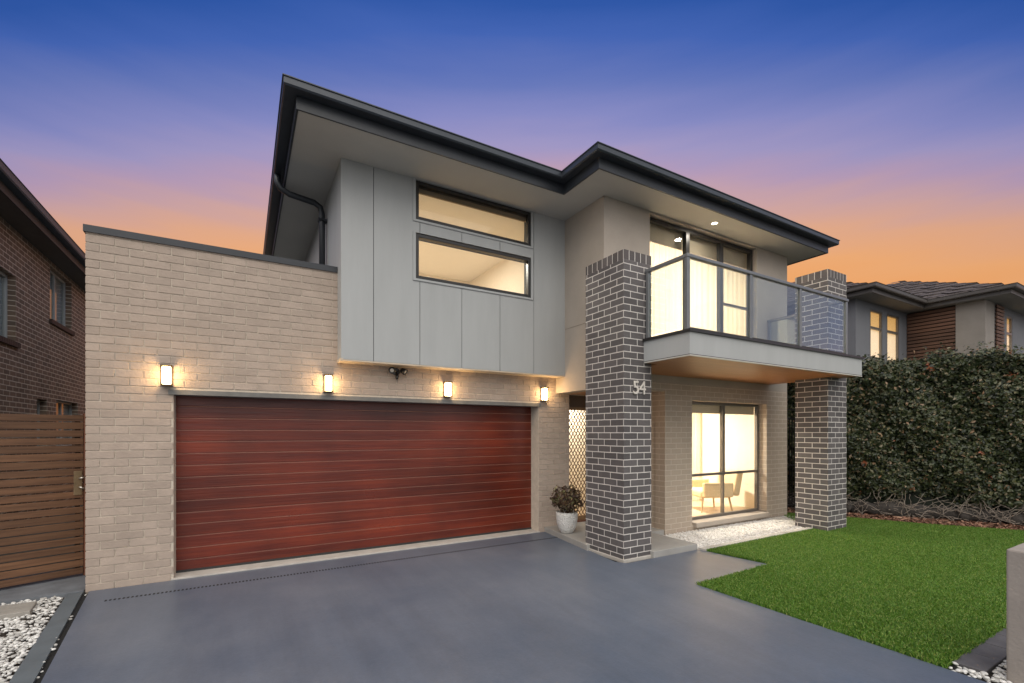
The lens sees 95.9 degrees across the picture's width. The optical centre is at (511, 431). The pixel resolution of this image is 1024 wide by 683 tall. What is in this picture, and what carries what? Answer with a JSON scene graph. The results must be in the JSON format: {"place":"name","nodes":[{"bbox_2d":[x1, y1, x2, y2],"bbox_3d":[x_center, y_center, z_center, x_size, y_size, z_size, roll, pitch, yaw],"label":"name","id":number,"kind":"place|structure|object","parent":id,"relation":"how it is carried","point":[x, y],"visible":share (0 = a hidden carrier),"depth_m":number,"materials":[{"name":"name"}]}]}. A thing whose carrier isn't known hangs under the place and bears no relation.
{"place":"outdoors","nodes":[
{"label":"outdoors","id":0,"kind":"place"},
{"bbox_2d":[0,596,64,682],"bbox_3d":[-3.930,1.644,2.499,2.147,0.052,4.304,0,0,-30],"label":"pebbles","id":1,"kind":"object","parent":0,"point":[20,648],"visible":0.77,"depth_m":3.77,"materials":[{"name":"white gravel"}]},
{"bbox_2d":[0,601,36,620],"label":"stepping stone","id":2,"kind":"object","parent":1,"relation":"on","point":[18,610],"visible":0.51,"depth_m":4.18,"materials":[{"name":"grey stone"}]},
{"bbox_2d":[0,570,85,604],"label":"side path","id":3,"kind":"structure","parent":0,"point":[62,587],"depth_m":4.80,"materials":[{"name":"grey concrete"}]},
{"bbox_2d":[0,414,85,587],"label":"timber gate","id":4,"kind":"structure","parent":3,"relation":"on","point":[77,424],"depth_m":4.99,"materials":[{"name":"brown wood"}]},
{"bbox_2d":[0,505,982,680],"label":"ground","id":5,"kind":"structure","parent":0,"point":[82,551],"depth_m":6.57,"materials":[{"name":"soil"}]},
{"bbox_2d":[0,158,85,529],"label":"neighbour house","id":6,"kind":"structure","parent":5,"relation":"on","point":[42,313],"depth_m":8.51,"materials":[{"name":"brown brick"}]},
{"bbox_2d":[0,271,20,348],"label":"window","id":7,"kind":"structure","parent":6,"relation":"in","point":[3,277],"depth_m":7.74,"materials":[{"name":"grey glass"}]},
{"bbox_2d":[37,399,39,445],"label":"window","id":8,"kind":"structure","parent":6,"relation":"in","point":[38,401],"depth_m":8.99,"materials":[{"name":"silver metal"}]},
{"bbox_2d":[49,270,74,335],"bbox_3d":[-9.618,-2.780,9.778,0.210,1.220,1.430,0,0,-30],"label":"window","id":9,"kind":"structure","parent":6,"relation":"in","point":[57,285],"depth_m":9.99,"materials":[{"name":"glass"}]},
{"bbox_2d":[56,401,71,445],"bbox_3d":[-9.884,-0.165,10.092,0.065,1.110,1.520,0,0,-30],"label":"window","id":10,"kind":"structure","parent":6,"relation":"in","point":[62,408],"depth_m":10.38,"materials":[{"name":"black glass"}]},
{"bbox_2d":[9,592,82,682],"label":"driveway edging","id":11,"kind":"object","parent":5,"relation":"on","point":[32,665],"visible":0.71,"depth_m":3.59,"materials":[{"name":"concrete"}]},
{"bbox_2d":[83,73,864,593],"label":"house","id":12,"kind":"structure","parent":5,"relation":"on","point":[497,287],"depth_m":6.22,"materials":[{"name":"beige brick"}]},
{"bbox_2d":[160,364,172,385],"bbox_3d":[-3.775,-0.620,5.050,0.108,0.231,0.094,0,0,-30],"label":"wall lamp","id":13,"kind":"object","parent":12,"relation":"attached to","point":[166,375],"visible":1,"depth_m":5.02,"materials":[{"name":"white glass"}]},
{"bbox_2d":[323,374,332,392],"bbox_3d":[-2.339,-0.620,5.883,0.108,0.231,0.094,0,0,-30],"label":"wall lamp","id":14,"kind":"object","parent":12,"relation":"attached to","point":[328,383],"visible":1,"depth_m":5.85,"materials":[{"name":"white glass"}]},
{"bbox_2d":[176,396,531,572],"bbox_3d":[-1.785,0.581,6.552,4.840,2.082,0.075,0,0,-30],"label":"garage door","id":15,"kind":"structure","parent":12,"relation":"in","point":[258,480],"depth_m":6.20,"materials":[{"name":"brown wood"}]},
{"bbox_2d":[171,529,539,580],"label":"garage sill","id":16,"kind":"structure","parent":12,"relation":"attached to","point":[208,572],"depth_m":6.07,"materials":[{"name":"concrete"}]},
{"bbox_2d":[388,367,407,378],"bbox_3d":[-1.559,-0.802,6.301,0.268,0.166,0.155,0,0,-30],"label":"floodlight","id":17,"kind":"object","parent":12,"relation":"attached to","point":[396,371],"visible":1,"depth_m":6.29,"materials":[{"name":"black plastic"}]},
{"bbox_2d":[443,381,452,397],"bbox_3d":[-0.929,-0.620,6.701,0.108,0.231,0.094,0,0,-30],"label":"wall lamp","id":18,"kind":"object","parent":12,"relation":"attached to","point":[446,388],"visible":1,"depth_m":6.68,"materials":[{"name":"white glass"}]},
{"bbox_2d":[413,178,532,248],"bbox_3d":[-0.520,-3.138,6.734,1.920,0.575,0.080,0,0,-30],"label":"window","id":19,"kind":"structure","parent":12,"relation":"in","point":[416,184],"depth_m":6.67,"materials":[{"name":"black metal"}]},
{"bbox_2d":[413,231,532,299],"bbox_3d":[-0.520,-2.380,6.734,1.920,0.660,0.080,0,0,-30],"label":"window","id":20,"kind":"structure","parent":12,"relation":"in","point":[529,261],"depth_m":6.66,"materials":[{"name":"black metal"}]},
{"bbox_2d":[540,387,548,400],"bbox_3d":[0.532,-0.620,7.550,0.108,0.231,0.094,0,0,-30],"label":"wall lamp","id":21,"kind":"object","parent":12,"relation":"attached to","point":[544,393],"visible":1,"depth_m":7.53,"materials":[{"name":"white glass"}]},
{"bbox_2d":[569,407,585,519],"bbox_3d":[1.347,0.560,8.208,0.970,1.980,0.075,0,0,-30],"label":"security door","id":22,"kind":"structure","parent":12,"relation":"in","point":[580,517],"depth_m":8.11,"materials":[{"name":"white metal"}]},
{"bbox_2d":[633,381,645,393],"bbox_3d":[1.643,-0.572,5.954,0.221,0.173,0.015,0,0,-30],"label":"house number","id":23,"kind":"object","parent":12,"relation":"attached to","point":[642,387],"visible":1,"depth_m":5.93,"materials":[{"name":"silver metal"}]},
{"bbox_2d":[692,413,699,500],"bbox_3d":[4.009,0.360,10.305,0.580,2.360,0.057,0,0,-28],"label":"curtain","id":24,"kind":"object","parent":12,"relation":"hanging from","point":[695,443],"visible":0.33,"depth_m":10.34,"materials":[{"name":"white fabric"}]},
{"bbox_2d":[650,242,745,336],"bbox_3d":[3.458,-2.295,8.365,3.380,2.130,0.068,0,0,-30],"label":"curtain","id":25,"kind":"object","parent":12,"relation":"hanging from","point":[666,298],"visible":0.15,"depth_m":8.21,"materials":[{"name":"white fabric"}]},
{"bbox_2d":[650,217,751,331],"bbox_3d":[3.284,-2.305,7.944,2.755,2.170,0.115,0,0,-30],"label":"sliding door","id":26,"kind":"structure","parent":12,"relation":"in","point":[686,233],"depth_m":8.14,"materials":[{"name":"black metal"}]},
{"bbox_2d":[692,402,768,527],"bbox_3d":[3.850,0.532,8.238,2.090,2.105,0.285,0,0,-30],"label":"window","id":27,"kind":"structure","parent":12,"relation":"in","point":[723,517],"depth_m":8.33,"materials":[{"name":"clear glass"}]},
{"bbox_2d":[787,409,794,505],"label":"side gate","id":28,"kind":"structure","parent":12,"relation":"attached to","point":[789,465],"depth_m":9.38,"materials":[{"name":"black metal"}]},
{"bbox_2d":[544,521,696,558],"bbox_3d":[1.563,1.650,7.168,1.699,0.180,2.270,0,0,-30],"label":"porch","id":29,"kind":"object","parent":5,"relation":"on","point":[662,545],"visible":0.35,"depth_m":6.64,"materials":[{"name":"grey concrete"}]},
{"bbox_2d":[550,485,585,532],"bbox_3d":[0.840,1.185,7.188,0.550,0.745,0.568,0,0,-30],"label":"potted plant","id":30,"kind":"object","parent":29,"relation":"on","point":[566,518],"visible":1,"depth_m":7.06,"materials":[{"name":"white plant"}]},
{"bbox_2d":[787,280,1023,372],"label":"neighbour house","id":31,"kind":"structure","parent":5,"relation":"on","point":[896,320],"depth_m":12.31,"materials":[{"name":"grey"}]},
{"bbox_2d":[869,309,884,360],"bbox_3d":[9.661,-2.550,12.261,0.760,1.340,0.120,0,0,-30],"label":"window","id":32,"kind":"structure","parent":31,"relation":"in","point":[875,316],"depth_m":12.36,"materials":[{"name":"yellow glass"}]},
{"bbox_2d":[887,314,898,360],"bbox_3d":[10.493,-2.565,12.779,0.740,1.310,0.060,0,0,-30],"label":"window","id":33,"kind":"structure","parent":31,"relation":"in","point":[892,321],"depth_m":12.87,"materials":[{"name":"yellow glass"}]},
{"bbox_2d":[1007,316,1011,354],"bbox_3d":[13.694,-2.570,12.763,0.500,1.220,0.060,0,0,-30],"label":"window","id":34,"kind":"structure","parent":31,"relation":"in","point":[1009,320],"depth_m":12.84,"materials":[{"name":"yellow glass"}]},
{"bbox_2d":[0,0,1023,284],"label":"sky","id":35,"kind":"structure","parent":0,"point":[892,131],"materials":[{"name":"blue"}]},
{"bbox_2d":[41,532,986,682],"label":"driveway","id":36,"kind":"structure","parent":0,"point":[553,610],"depth_m":3.86,"materials":[{"name":"grey concrete"}]},
{"bbox_2d":[35,594,86,682],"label":"joint soil","id":37,"kind":"structure","parent":36,"relation":"on","point":[61,638],"depth_m":3.70,"materials":[{"name":"black soil"}]},
{"bbox_2d":[37,594,86,678],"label":"joint pebbles","id":38,"kind":"object","parent":37,"relation":"on","point":[52,649],"visible":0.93,"depth_m":3.50,"materials":[{"name":"white gravel"}]},
{"bbox_2d":[105,537,557,600],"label":"drain slots","id":39,"kind":"object","parent":36,"relation":"on","point":[323,570],"visible":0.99,"depth_m":5.46,"materials":[{"name":"black metal"}]},
{"bbox_2d":[692,468,742,512],"bbox_3d":[4.015,1.144,9.215,0.864,0.818,0.820,0,0,-5],"label":"armchair","id":40,"kind":"object","parent":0,"point":[706,488],"visible":0.66,"depth_m":8.91,"materials":[{"name":"beige fabric"}]},
{"bbox_2d":[664,516,803,548],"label":"gravel","id":41,"kind":"structure","parent":0,"point":[732,532],"depth_m":7.54,"materials":[{"name":"white gravel"}]},
{"bbox_2d":[694,512,1023,669],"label":"lawn base","id":42,"kind":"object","parent":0,"point":[840,611],"visible":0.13,"depth_m":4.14,"materials":[{"name":"green plant"}]},
{"bbox_2d":[700,527,812,550],"bbox_3d":[3.850,1.675,7.102,2.810,0.130,0.080,0,0,-30],"label":"gravel edging","id":43,"kind":"object","parent":42,"relation":"on","point":[733,542],"visible":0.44,"depth_m":6.92,"materials":[{"name":"concrete"}]},
{"bbox_2d":[953,628,1005,678],"bbox_3d":[3.692,1.684,3.513,1.192,0.112,0.170,0,0,-30],"label":"paver border","id":44,"kind":"object","parent":42,"relation":"on","point":[989,656],"visible":0.56,"depth_m":3.35,"materials":[{"name":"grey concrete"}]},
{"bbox_2d":[982,666,1005,682],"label":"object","id":45,"kind":"object","parent":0,"point":[991,675],"depth_m":3.17,"materials":[{"name":"soil"}]},
{"bbox_2d":[949,660,1011,682],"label":"white pebbles","id":46,"kind":"object","parent":45,"relation":"on","point":[999,674],"visible":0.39,"depth_m":3.13,"materials":[{"name":"white gravel"}]},
{"bbox_2d":[1006,543,1023,682],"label":"letterbox pier","id":47,"kind":"structure","parent":45,"relation":"on","point":[1014,614],"depth_m":3.01,"materials":[{"name":"beige concrete"}]},
{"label":"garden bed","id":48,"kind":"structure","parent":0,"visible":0},
{"bbox_2d":[787,341,1023,524],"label":"hedge","id":49,"kind":"object","parent":48,"relation":"on","point":[936,436],"visible":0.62,"depth_m":8.59,"materials":[{"name":"green plant"}]},
{"bbox_2d":[787,507,1023,530],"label":"mulch","id":50,"kind":"object","parent":48,"relation":"on","point":[991,525],"visible":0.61,"depth_m":8.32,"materials":[{"name":"brown plant"}]}
]}

